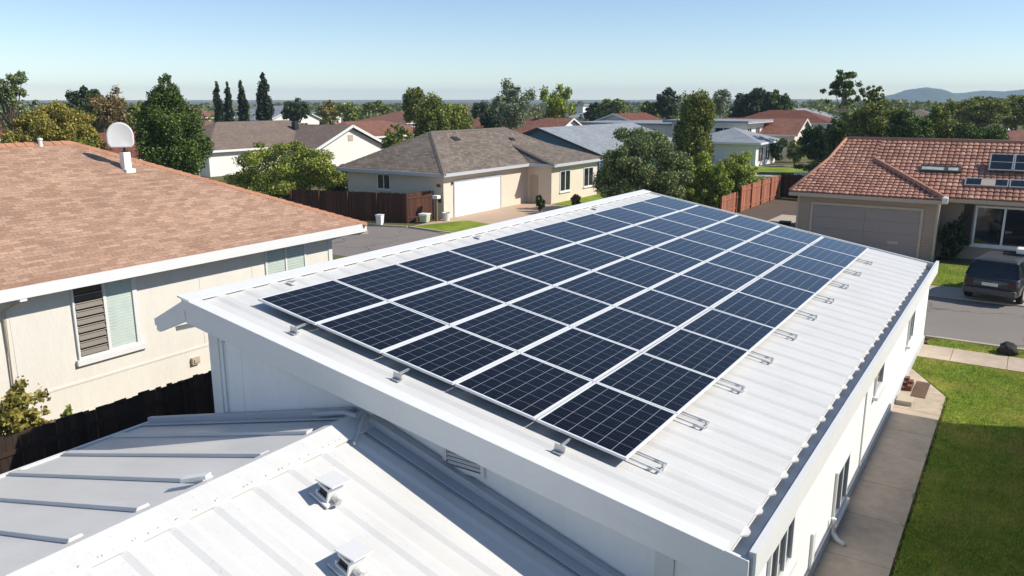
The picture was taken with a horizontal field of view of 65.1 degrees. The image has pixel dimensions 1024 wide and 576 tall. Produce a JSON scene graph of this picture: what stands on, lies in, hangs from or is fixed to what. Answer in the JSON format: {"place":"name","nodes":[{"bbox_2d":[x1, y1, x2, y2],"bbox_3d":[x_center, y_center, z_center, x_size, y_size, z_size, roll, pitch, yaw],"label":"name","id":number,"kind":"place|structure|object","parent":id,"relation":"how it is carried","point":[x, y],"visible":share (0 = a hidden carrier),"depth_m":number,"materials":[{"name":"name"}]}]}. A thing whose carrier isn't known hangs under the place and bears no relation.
{"place":"outdoors","nodes":[
{"label":"outdoors","id":0,"kind":"place"},
{"bbox_2d":[0,138,367,433],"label":"cream house","id":1,"kind":"structure","parent":0,"point":[107,257],"depth_m":22.29,"materials":[{"name":"paint"}]},
{"bbox_2d":[69,277,147,366],"bbox_3d":[-10.626,0.806,21.138,0.101,2.100,1.940,8,16,32],"label":"window","id":2,"kind":"structure","parent":1,"relation":"in","point":[106,317],"depth_m":21.08,"materials":[{"name":"white glass"}]},
{"bbox_2d":[106,122,133,151],"bbox_3d":[-12.286,-4.733,25.157,0.780,0.928,0.284,-4,14,-18],"label":"satellite dish","id":3,"kind":"object","parent":1,"relation":"on","point":[119,135],"visible":1,"depth_m":25.07,"materials":[{"name":"metal"}]},
{"bbox_2d":[264,244,306,274],"bbox_3d":[-7.343,-0.661,26.098,0.048,1.520,1.700,8,16,32],"label":"window","id":4,"kind":"structure","parent":1,"relation":"in","point":[291,257],"depth_m":26.00,"materials":[{"name":"white paint"}]},
{"bbox_2d":[196,120,381,176],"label":"white house","id":5,"kind":"structure","parent":0,"point":[345,144],"depth_m":93.04,"materials":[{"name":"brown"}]},
{"bbox_2d":[332,120,414,149],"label":"red roof house","id":6,"kind":"structure","parent":0,"point":[378,128],"depth_m":117.44,"materials":[{"name":"red tile"}]},
{"bbox_2d":[415,202,567,233],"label":"driveway","id":7,"kind":"structure","parent":0,"point":[493,216],"depth_m":56.85,"materials":[{"name":"concrete"}]},
{"bbox_2d":[0,0,1023,99],"label":"sky","id":8,"kind":"structure","parent":0,"point":[304,49],"materials":[{"name":"blue"}]},
{"bbox_2d":[8,100,1023,575],"bbox_3d":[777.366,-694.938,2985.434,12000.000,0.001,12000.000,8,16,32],"label":"ground","id":9,"kind":"structure","parent":0,"point":[780,162],"depth_m":88.67,"materials":[{"name":"green plant"}]},
{"bbox_2d":[0,70,28,130],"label":"gum tree","id":10,"kind":"object","parent":9,"relation":"on","point":[10,93],"visible":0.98,"depth_m":77.21,"materials":[{"name":"green plant"}]},
{"bbox_2d":[0,375,51,454],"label":"leafy shrub","id":11,"kind":"object","parent":9,"relation":"on","point":[16,416],"visible":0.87,"depth_m":17.68,"materials":[{"name":"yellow plant"}]},
{"bbox_2d":[0,99,112,150],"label":"yellow bush","id":12,"kind":"object","parent":9,"relation":"on","point":[57,121],"visible":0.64,"depth_m":44.27,"materials":[{"name":"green plant"}]},
{"bbox_2d":[65,85,103,132],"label":"dark tree","id":13,"kind":"object","parent":9,"relation":"on","point":[77,98],"visible":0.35,"depth_m":94.63,"materials":[{"name":"green plant"}]},
{"bbox_2d":[0,370,214,473],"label":"board fence","id":14,"kind":"object","parent":9,"relation":"on","point":[193,394],"visible":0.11,"depth_m":17.15,"materials":[{"name":"brown wood"}]},
{"bbox_2d":[86,84,128,132],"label":"brownish tree","id":15,"kind":"object","parent":9,"relation":"on","point":[111,108],"visible":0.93,"depth_m":92.09,"materials":[{"name":"brown plant"}]},
{"bbox_2d":[133,73,214,175],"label":"dark conifer","id":16,"kind":"object","parent":9,"relation":"on","point":[169,127],"visible":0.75,"depth_m":45.20,"materials":[{"name":"green plant"}]},
{"bbox_2d":[254,72,274,120],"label":"cypress","id":17,"kind":"object","parent":9,"relation":"on","point":[265,110],"visible":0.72,"depth_m":113.00,"materials":[{"name":"green plant"}]},
{"bbox_2d":[222,140,347,200],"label":"round tree","id":18,"kind":"object","parent":9,"relation":"on","point":[314,168],"visible":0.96,"depth_m":59.40,"materials":[{"name":"green plant"}]},
{"bbox_2d":[0,407,622,575],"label":"white annex","id":19,"kind":"object","parent":9,"relation":"on","point":[218,494],"visible":0.98,"depth_m":10.95,"materials":[{"name":"paint"}]},
{"bbox_2d":[309,471,350,508],"bbox_3d":[-2.468,2.741,10.903,0.468,0.346,0.361,10,17,37],"label":"roof vent","id":20,"kind":"object","parent":19,"relation":"on","point":[327,494],"visible":1,"depth_m":10.82,"materials":[{"name":"white metal"}]},
{"bbox_2d":[328,539,373,575],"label":"roof vent","id":21,"kind":"object","parent":19,"relation":"on","point":[350,559],"visible":1,"depth_m":9.74,"materials":[{"name":"white metal"}]},
{"bbox_2d":[290,189,434,223],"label":"board fence","id":22,"kind":"object","parent":9,"relation":"on","point":[365,206],"visible":0.76,"depth_m":53.79,"materials":[{"name":"brown wood"}]},
{"bbox_2d":[412,92,452,136],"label":"bushy tree","id":23,"kind":"object","parent":9,"relation":"on","point":[433,116],"visible":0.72,"depth_m":85.02,"materials":[{"name":"green plant"}]},
{"bbox_2d":[336,127,601,218],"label":"grey roof house","id":24,"kind":"structure","parent":9,"relation":"on","point":[462,172],"depth_m":58.84,"materials":[{"name":"beige paint"}]},
{"bbox_2d":[455,176,499,216],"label":"garage door","id":25,"kind":"structure","parent":24,"relation":"in","point":[478,195],"depth_m":57.57,"materials":[{"name":"white paint"}]},
{"bbox_2d":[0,97,1023,129],"bbox_3d":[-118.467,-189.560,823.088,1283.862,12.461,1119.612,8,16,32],"label":"distant woods","id":26,"kind":"object","parent":9,"relation":"on","point":[829,108],"visible":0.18,"depth_m":324.38,"materials":[{"name":"green plant"}]},
{"bbox_2d":[489,78,536,129],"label":"airy tree","id":27,"kind":"object","parent":9,"relation":"on","point":[511,109],"visible":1,"depth_m":108.12,"materials":[{"name":"green plant"}]},
{"bbox_2d":[154,189,938,575],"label":"white building","id":28,"kind":"structure","parent":9,"relation":"on","point":[760,475],"depth_m":12.98,"materials":[{"name":"paint"}]},
{"bbox_2d":[288,322,310,334],"bbox_3d":[-3.556,0.645,13.997,0.170,0.130,0.791,19,21,29],"label":"edge bracket","id":29,"kind":"object","parent":28,"relation":"on","point":[293,331],"visible":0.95,"depth_m":13.74,"materials":[{"name":"metal"}]},
{"bbox_2d":[258,279,386,324],"bbox_3d":[-3.501,0.251,14.954,1.455,0.070,1.868,19,21,29],"label":"solar panel","id":30,"kind":"object","parent":29,"relation":"on","point":[315,304],"visible":1,"depth_m":14.86,"materials":[{"name":"glass"}]},
{"bbox_2d":[317,302,448,352],"bbox_3d":[-2.260,0.681,14.238,1.455,0.070,1.868,19,21,29],"label":"solar panel","id":31,"kind":"object","parent":28,"relation":"on","point":[381,328],"visible":1,"depth_m":14.13,"materials":[{"name":"glass"}]},
{"bbox_2d":[333,264,446,301],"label":"solar panel","id":32,"kind":"object","parent":28,"relation":"on","point":[388,283],"visible":1,"depth_m":16.43,"materials":[{"name":"glass"}]},
{"bbox_2d":[391,367,413,381],"bbox_3d":[-1.620,1.316,12.879,0.170,0.130,0.791,19,21,29],"label":"edge bracket","id":33,"kind":"object","parent":28,"relation":"on","point":[397,377],"visible":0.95,"depth_m":12.62,"materials":[{"name":"metal"}]},
{"bbox_2d":[382,326,516,384],"bbox_3d":[-1.019,1.111,13.522,1.455,0.071,1.868,19,21,29],"label":"solar panel","id":34,"kind":"object","parent":33,"relation":"on","point":[451,355],"visible":1,"depth_m":13.41,"materials":[{"name":"glass"}]},
{"bbox_2d":[395,250,496,283],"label":"solar panel","id":35,"kind":"object","parent":28,"relation":"on","point":[447,266],"visible":1,"depth_m":17.99,"materials":[{"name":"glass"}]},
{"bbox_2d":[390,283,505,325],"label":"solar panel","id":36,"kind":"object","parent":28,"relation":"on","point":[449,304],"visible":1,"depth_m":15.71,"materials":[{"name":"glass"}]},
{"bbox_2d":[448,239,538,267],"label":"solar panel","id":37,"kind":"object","parent":28,"relation":"on","point":[497,254],"visible":1,"depth_m":19.55,"materials":[{"name":"glass"}]},
{"bbox_2d":[450,267,551,304],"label":"solar panel","id":38,"kind":"object","parent":28,"relation":"on","point":[503,285],"visible":1,"depth_m":17.27,"materials":[{"name":"glass"}]},
{"bbox_2d":[452,304,569,352],"bbox_3d":[0.002,0.746,15.071,1.455,0.070,1.868,19,21,29],"label":"solar panel","id":39,"kind":"object","parent":28,"relation":"on","point":[518,330],"visible":1,"depth_m":14.99,"materials":[{"name":"glass"}]},
{"bbox_2d":[455,353,592,419],"bbox_3d":[0.222,1.541,12.806,1.455,0.070,1.868,19,21,29],"label":"solar panel","id":40,"kind":"object","parent":28,"relation":"on","point":[529,387],"visible":1,"depth_m":12.69,"materials":[{"name":"glass"}]},
{"bbox_2d":[493,229,574,254],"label":"solar panel","id":41,"kind":"object","parent":28,"relation":"on","point":[539,243],"visible":1,"depth_m":21.10,"materials":[{"name":"glass"}]},
{"bbox_2d":[499,254,590,286],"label":"solar panel","id":42,"kind":"object","parent":28,"relation":"on","point":[547,270],"visible":1,"depth_m":18.83,"materials":[{"name":"glass"}]},
{"bbox_2d":[508,286,611,327],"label":"solar panel","id":43,"kind":"object","parent":28,"relation":"on","point":[565,307],"visible":1,"depth_m":16.54,"materials":[{"name":"glass"}]},
{"bbox_2d":[553,437,572,455],"bbox_3d":[0.847,2.170,11.456,0.170,0.130,0.791,19,21,29],"label":"edge bracket","id":44,"kind":"object","parent":28,"relation":"on","point":[559,449],"visible":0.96,"depth_m":11.19,"materials":[{"name":"metal"}]},
{"bbox_2d":[536,382,676,460],"bbox_3d":[1.463,1.971,12.090,1.455,0.070,1.868,19,21,29],"label":"solar panel","id":45,"kind":"object","parent":44,"relation":"on","point":[619,424],"visible":1,"depth_m":11.97,"materials":[{"name":"glass"}]},
{"bbox_2d":[530,221,605,243],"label":"solar panel","id":46,"kind":"object","parent":28,"relation":"on","point":[571,232],"visible":1,"depth_m":22.65,"materials":[{"name":"glass"}]},
{"bbox_2d":[520,327,639,382],"bbox_3d":[1.242,1.176,14.355,1.455,0.070,1.868,19,21,29],"label":"solar panel","id":47,"kind":"object","parent":28,"relation":"on","point":[586,355],"visible":1,"depth_m":14.28,"materials":[{"name":"glass"}]},
{"bbox_2d":[541,243,624,271],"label":"solar panel","id":48,"kind":"object","parent":28,"relation":"on","point":[586,257],"visible":1,"depth_m":20.38,"materials":[{"name":"glass"}]},
{"bbox_2d":[564,213,632,233],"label":"solar panel","id":49,"kind":"object","parent":28,"relation":"on","point":[603,224],"visible":1,"depth_m":24.21,"materials":[{"name":"glass"}]},
{"bbox_2d":[554,271,647,306],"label":"solar panel","id":50,"kind":"object","parent":28,"relation":"on","point":[605,289],"visible":1,"depth_m":18.10,"materials":[{"name":"glass"}]},
{"bbox_2d":[577,234,652,257],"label":"solar panel","id":51,"kind":"object","parent":28,"relation":"on","point":[618,246],"visible":1,"depth_m":21.94,"materials":[{"name":"glass"}]},
{"bbox_2d":[593,207,656,225],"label":"solar panel","id":52,"kind":"object","parent":28,"relation":"on","point":[626,215],"visible":1,"depth_m":25.76,"materials":[{"name":"glass"}]},
{"bbox_2d":[573,307,677,352],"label":"solar panel","id":53,"kind":"object","parent":28,"relation":"on","point":[638,332],"visible":1,"depth_m":15.83,"materials":[{"name":"glass"}]},
{"bbox_2d":[594,258,677,289],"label":"solar panel","id":54,"kind":"object","parent":28,"relation":"on","point":[638,273],"visible":1,"depth_m":19.67,"materials":[{"name":"glass"}]},
{"bbox_2d":[608,225,678,247],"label":"solar panel","id":55,"kind":"object","parent":28,"relation":"on","point":[649,237],"visible":1,"depth_m":23.49,"materials":[{"name":"glass"}]},
{"bbox_2d":[596,353,716,414],"bbox_3d":[2.483,1.606,13.639,1.455,0.070,1.868,19,21,29],"label":"solar panel","id":56,"kind":"object","parent":28,"relation":"on","point":[671,387],"visible":1,"depth_m":13.56,"materials":[{"name":"glass"}]},
{"bbox_2d":[615,289,708,328],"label":"solar panel","id":57,"kind":"object","parent":28,"relation":"on","point":[666,308],"visible":1,"depth_m":17.39,"materials":[{"name":"glass"}]},
{"bbox_2d":[628,247,703,274],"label":"solar panel","id":58,"kind":"object","parent":28,"relation":"on","point":[678,264],"visible":0.98,"depth_m":21.23,"materials":[{"name":"glass"}]},
{"bbox_2d":[635,218,699,237],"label":"solar panel","id":59,"kind":"object","parent":28,"relation":"on","point":[672,228],"visible":1,"depth_m":25.03,"materials":[{"name":"glass"}]},
{"bbox_2d":[656,238,725,261],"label":"solar panel","id":60,"kind":"object","parent":28,"relation":"on","point":[693,249],"visible":1,"depth_m":22.78,"materials":[{"name":"glass"}]},
{"bbox_2d":[651,274,735,308],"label":"solar panel","id":61,"kind":"object","parent":28,"relation":"on","point":[699,292],"visible":1,"depth_m":18.95,"materials":[{"name":"glass"}]},
{"bbox_2d":[642,328,748,380],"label":"solar panel","id":62,"kind":"object","parent":28,"relation":"on","point":[706,356],"visible":1,"depth_m":15.12,"materials":[{"name":"glass"}]},
{"bbox_2d":[680,230,745,251],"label":"solar panel","id":63,"kind":"object","parent":28,"relation":"on","point":[719,241],"visible":1,"depth_m":24.32,"materials":[{"name":"glass"}]},
{"bbox_2d":[681,262,757,291],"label":"solar panel","id":64,"kind":"object","parent":28,"relation":"on","point":[724,277],"visible":1,"depth_m":20.50,"materials":[{"name":"glass"}]},
{"bbox_2d":[681,309,774,352],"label":"solar panel","id":65,"kind":"object","parent":28,"relation":"on","point":[741,333],"visible":1,"depth_m":16.67,"materials":[{"name":"glass"}]},
{"bbox_2d":[702,222,762,241],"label":"solar panel","id":66,"kind":"object","parent":28,"relation":"on","point":[734,231],"visible":0.98,"depth_m":25.88,"materials":[{"name":"glass"}]},
{"bbox_2d":[706,251,776,277],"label":"solar panel","id":67,"kind":"object","parent":28,"relation":"on","point":[758,268],"visible":1,"depth_m":22.05,"materials":[{"name":"glass"}]},
{"bbox_2d":[711,292,796,329],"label":"solar panel","id":68,"kind":"object","parent":28,"relation":"on","point":[757,310],"visible":1,"depth_m":18.23,"materials":[{"name":"glass"}]},
{"bbox_2d":[729,241,793,265],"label":"solar panel","id":69,"kind":"object","parent":28,"relation":"on","point":[763,253],"visible":0.99,"depth_m":23.60,"materials":[{"name":"glass"}]},
{"bbox_2d":[738,278,815,310],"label":"solar panel","id":70,"kind":"object","parent":28,"relation":"on","point":[781,294],"visible":1,"depth_m":19.78,"materials":[{"name":"glass"}]},
{"bbox_2d":[748,233,808,254],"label":"solar panel","id":71,"kind":"object","parent":28,"relation":"on","point":[781,244],"visible":0.98,"depth_m":25.16,"materials":[{"name":"glass"}]},
{"bbox_2d":[766,514,796,575],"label":"window","id":72,"kind":"structure","parent":28,"relation":"in","point":[781,562],"depth_m":11.44,"materials":[{"name":"white paint"}]},
{"bbox_2d":[760,265,831,293],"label":"solar panel","id":73,"kind":"object","parent":28,"relation":"on","point":[805,281],"visible":1,"depth_m":21.34,"materials":[{"name":"glass"}]},
{"bbox_2d":[780,255,845,279],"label":"solar panel","id":74,"kind":"object","parent":28,"relation":"on","point":[815,267],"visible":1,"depth_m":22.89,"materials":[{"name":"glass"}]},
{"bbox_2d":[796,245,857,267],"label":"solar panel","id":75,"kind":"object","parent":28,"relation":"on","point":[829,256],"visible":1,"depth_m":24.45,"materials":[{"name":"glass"}]},
{"bbox_2d":[831,450,850,530],"bbox_3d":[6.288,3.812,15.245,0.108,1.110,1.360,8,16,32],"label":"window","id":76,"kind":"structure","parent":28,"relation":"in","point":[840,501],"depth_m":15.23,"materials":[{"name":"white paint"}]},
{"bbox_2d":[539,84,577,117],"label":"willow tree","id":77,"kind":"object","parent":9,"relation":"on","point":[556,107],"visible":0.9,"depth_m":121.19,"materials":[{"name":"green plant"}]},
{"bbox_2d":[522,122,675,170],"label":"blue house","id":78,"kind":"structure","parent":9,"relation":"on","point":[597,139],"depth_m":82.23,"materials":[{"name":"paint"}]},
{"bbox_2d":[590,126,695,198],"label":"olive tree","id":79,"kind":"object","parent":9,"relation":"on","point":[635,153],"visible":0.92,"depth_m":55.21,"materials":[{"name":"green plant"}]},
{"bbox_2d":[653,87,679,119],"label":"dark tree","id":80,"kind":"object","parent":9,"relation":"on","point":[665,105],"visible":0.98,"depth_m":145.43,"materials":[{"name":"green plant"}]},
{"bbox_2d":[671,88,716,169],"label":"column tree","id":81,"kind":"object","parent":9,"relation":"on","point":[693,126],"visible":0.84,"depth_m":73.55,"materials":[{"name":"green plant"}]},
{"bbox_2d":[683,151,722,205],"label":"leafy shrub","id":82,"kind":"object","parent":9,"relation":"on","point":[695,192],"visible":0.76,"depth_m":57.92,"materials":[{"name":"green plant"}]},
{"bbox_2d":[702,161,734,208],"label":"leafy shrub","id":83,"kind":"object","parent":9,"relation":"on","point":[723,188],"visible":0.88,"depth_m":57.39,"materials":[{"name":"green plant"}]},
{"bbox_2d":[694,128,779,165],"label":"white bungalow","id":84,"kind":"object","parent":9,"relation":"on","point":[728,142],"visible":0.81,"depth_m":98.83,"materials":[{"name":"paint"}]},
{"bbox_2d":[716,150,765,197],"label":"leafy shrub","id":85,"kind":"object","parent":9,"relation":"on","point":[740,170],"visible":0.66,"depth_m":64.50,"materials":[{"name":"green plant"}]},
{"bbox_2d":[727,87,772,117],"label":"dark tree","id":86,"kind":"object","parent":9,"relation":"on","point":[755,100],"visible":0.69,"depth_m":144.69,"materials":[{"name":"green plant"}]},
{"bbox_2d":[739,175,780,212],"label":"board fence","id":87,"kind":"object","parent":9,"relation":"on","point":[757,193],"visible":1,"depth_m":61.82,"materials":[{"name":"brown wood"}]},
{"bbox_2d":[737,200,796,227],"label":"yard","id":88,"kind":"structure","parent":9,"relation":"on","point":[769,210],"depth_m":59.10,"materials":[{"name":"beige concrete"}]},
{"bbox_2d":[743,110,836,142],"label":"red roof house","id":89,"kind":"structure","parent":9,"relation":"on","point":[815,119],"depth_m":136.28,"materials":[{"name":"red tile"}]},
{"bbox_2d":[798,124,831,163],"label":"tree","id":90,"kind":"object","parent":9,"relation":"on","point":[814,148],"visible":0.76,"depth_m":85.97,"materials":[{"name":"green plant"}]},
{"bbox_2d":[823,112,850,157],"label":"dark bush","id":91,"kind":"object","parent":9,"relation":"on","point":[835,133],"visible":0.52,"depth_m":78.33,"materials":[{"name":"green plant"}]},
{"bbox_2d":[820,69,866,118],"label":"tall gum","id":92,"kind":"object","parent":9,"relation":"on","point":[838,84],"visible":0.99,"depth_m":96.52,"materials":[{"name":"green plant"}]},
{"bbox_2d":[841,98,907,140],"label":"green tree","id":93,"kind":"object","parent":9,"relation":"on","point":[872,119],"visible":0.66,"depth_m":73.20,"materials":[{"name":"green plant"}]},
{"bbox_2d":[788,136,1023,261],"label":"tiled house","id":94,"kind":"structure","parent":9,"relation":"on","point":[883,193],"depth_m":41.74,"materials":[{"name":"tile"}]},
{"bbox_2d":[812,205,920,257],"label":"garage door","id":95,"kind":"structure","parent":94,"relation":"in","point":[909,228],"depth_m":41.79,"materials":[{"name":"beige paint"}]},
{"bbox_2d":[969,205,1023,249],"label":"window","id":96,"kind":"structure","parent":94,"relation":"in","point":[994,227],"depth_m":40.19,"materials":[{"name":"glass"}]},
{"bbox_2d":[889,109,935,137],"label":"dark tree","id":97,"kind":"object","parent":9,"relation":"on","point":[911,123],"visible":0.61,"depth_m":71.69,"materials":[{"name":"green plant"}]},
{"bbox_2d":[921,100,958,138],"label":"green tree","id":98,"kind":"object","parent":9,"relation":"on","point":[943,122],"visible":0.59,"depth_m":75.74,"materials":[{"name":"green plant"}]},
{"bbox_2d":[939,212,969,260],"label":"dark bush","id":99,"kind":"object","parent":9,"relation":"on","point":[952,236],"visible":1,"depth_m":40.49,"materials":[{"name":"green plant"}]},
{"bbox_2d":[949,122,1010,139],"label":"dark bush","id":100,"kind":"object","parent":9,"relation":"on","point":[970,130],"visible":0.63,"depth_m":70.10,"materials":[{"name":"green plant"}]},
{"bbox_2d":[945,96,1015,128],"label":"green tree","id":101,"kind":"object","parent":9,"relation":"on","point":[980,111],"visible":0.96,"depth_m":115.17,"materials":[{"name":"green plant"}]},
{"bbox_2d":[332,226,1023,347],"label":"street","id":102,"kind":"structure","parent":0,"point":[991,323],"depth_m":30.86,"materials":[{"name":"grey asphalt"}]},
{"bbox_2d":[663,119,772,137],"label":"two storey house","id":103,"kind":"structure","parent":0,"point":[755,125],"depth_m":109.03,"materials":[{"name":"white paint"}]},
{"bbox_2d":[724,118,810,157],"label":"red roof house","id":104,"kind":"structure","parent":0,"point":[788,129],"depth_m":113.49,"materials":[{"name":"beige paint"}]},
{"bbox_2d":[812,368,945,575],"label":"path","id":105,"kind":"structure","parent":0,"point":[870,529],"depth_m":16.42,"materials":[{"name":"concrete"}]},
{"bbox_2d":[881,87,967,101],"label":"hills","id":106,"kind":"structure","parent":0,"point":[924,94],"depth_m":2425.41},
{"bbox_2d":[890,262,1023,575],"bbox_3d":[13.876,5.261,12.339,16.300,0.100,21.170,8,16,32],"label":"lawn","id":107,"kind":"structure","parent":0,"point":[957,540],"depth_m":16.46,"materials":[{"name":"green plant"}]},
{"bbox_2d":[917,337,1023,372],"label":"sidewalk","id":108,"kind":"structure","parent":0,"point":[1015,364],"depth_m":25.06,"materials":[{"name":"concrete"}]},
{"bbox_2d":[928,285,1023,304],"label":"driveway","id":109,"kind":"structure","parent":0,"point":[947,291],"depth_m":33.52,"materials":[{"name":"concrete"}]},
{"bbox_2d":[962,251,1023,303],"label":"parked car","id":110,"kind":"object","parent":109,"relation":"on","point":[997,273],"visible":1,"depth_m":31.89,"materials":[{"name":"paint"}]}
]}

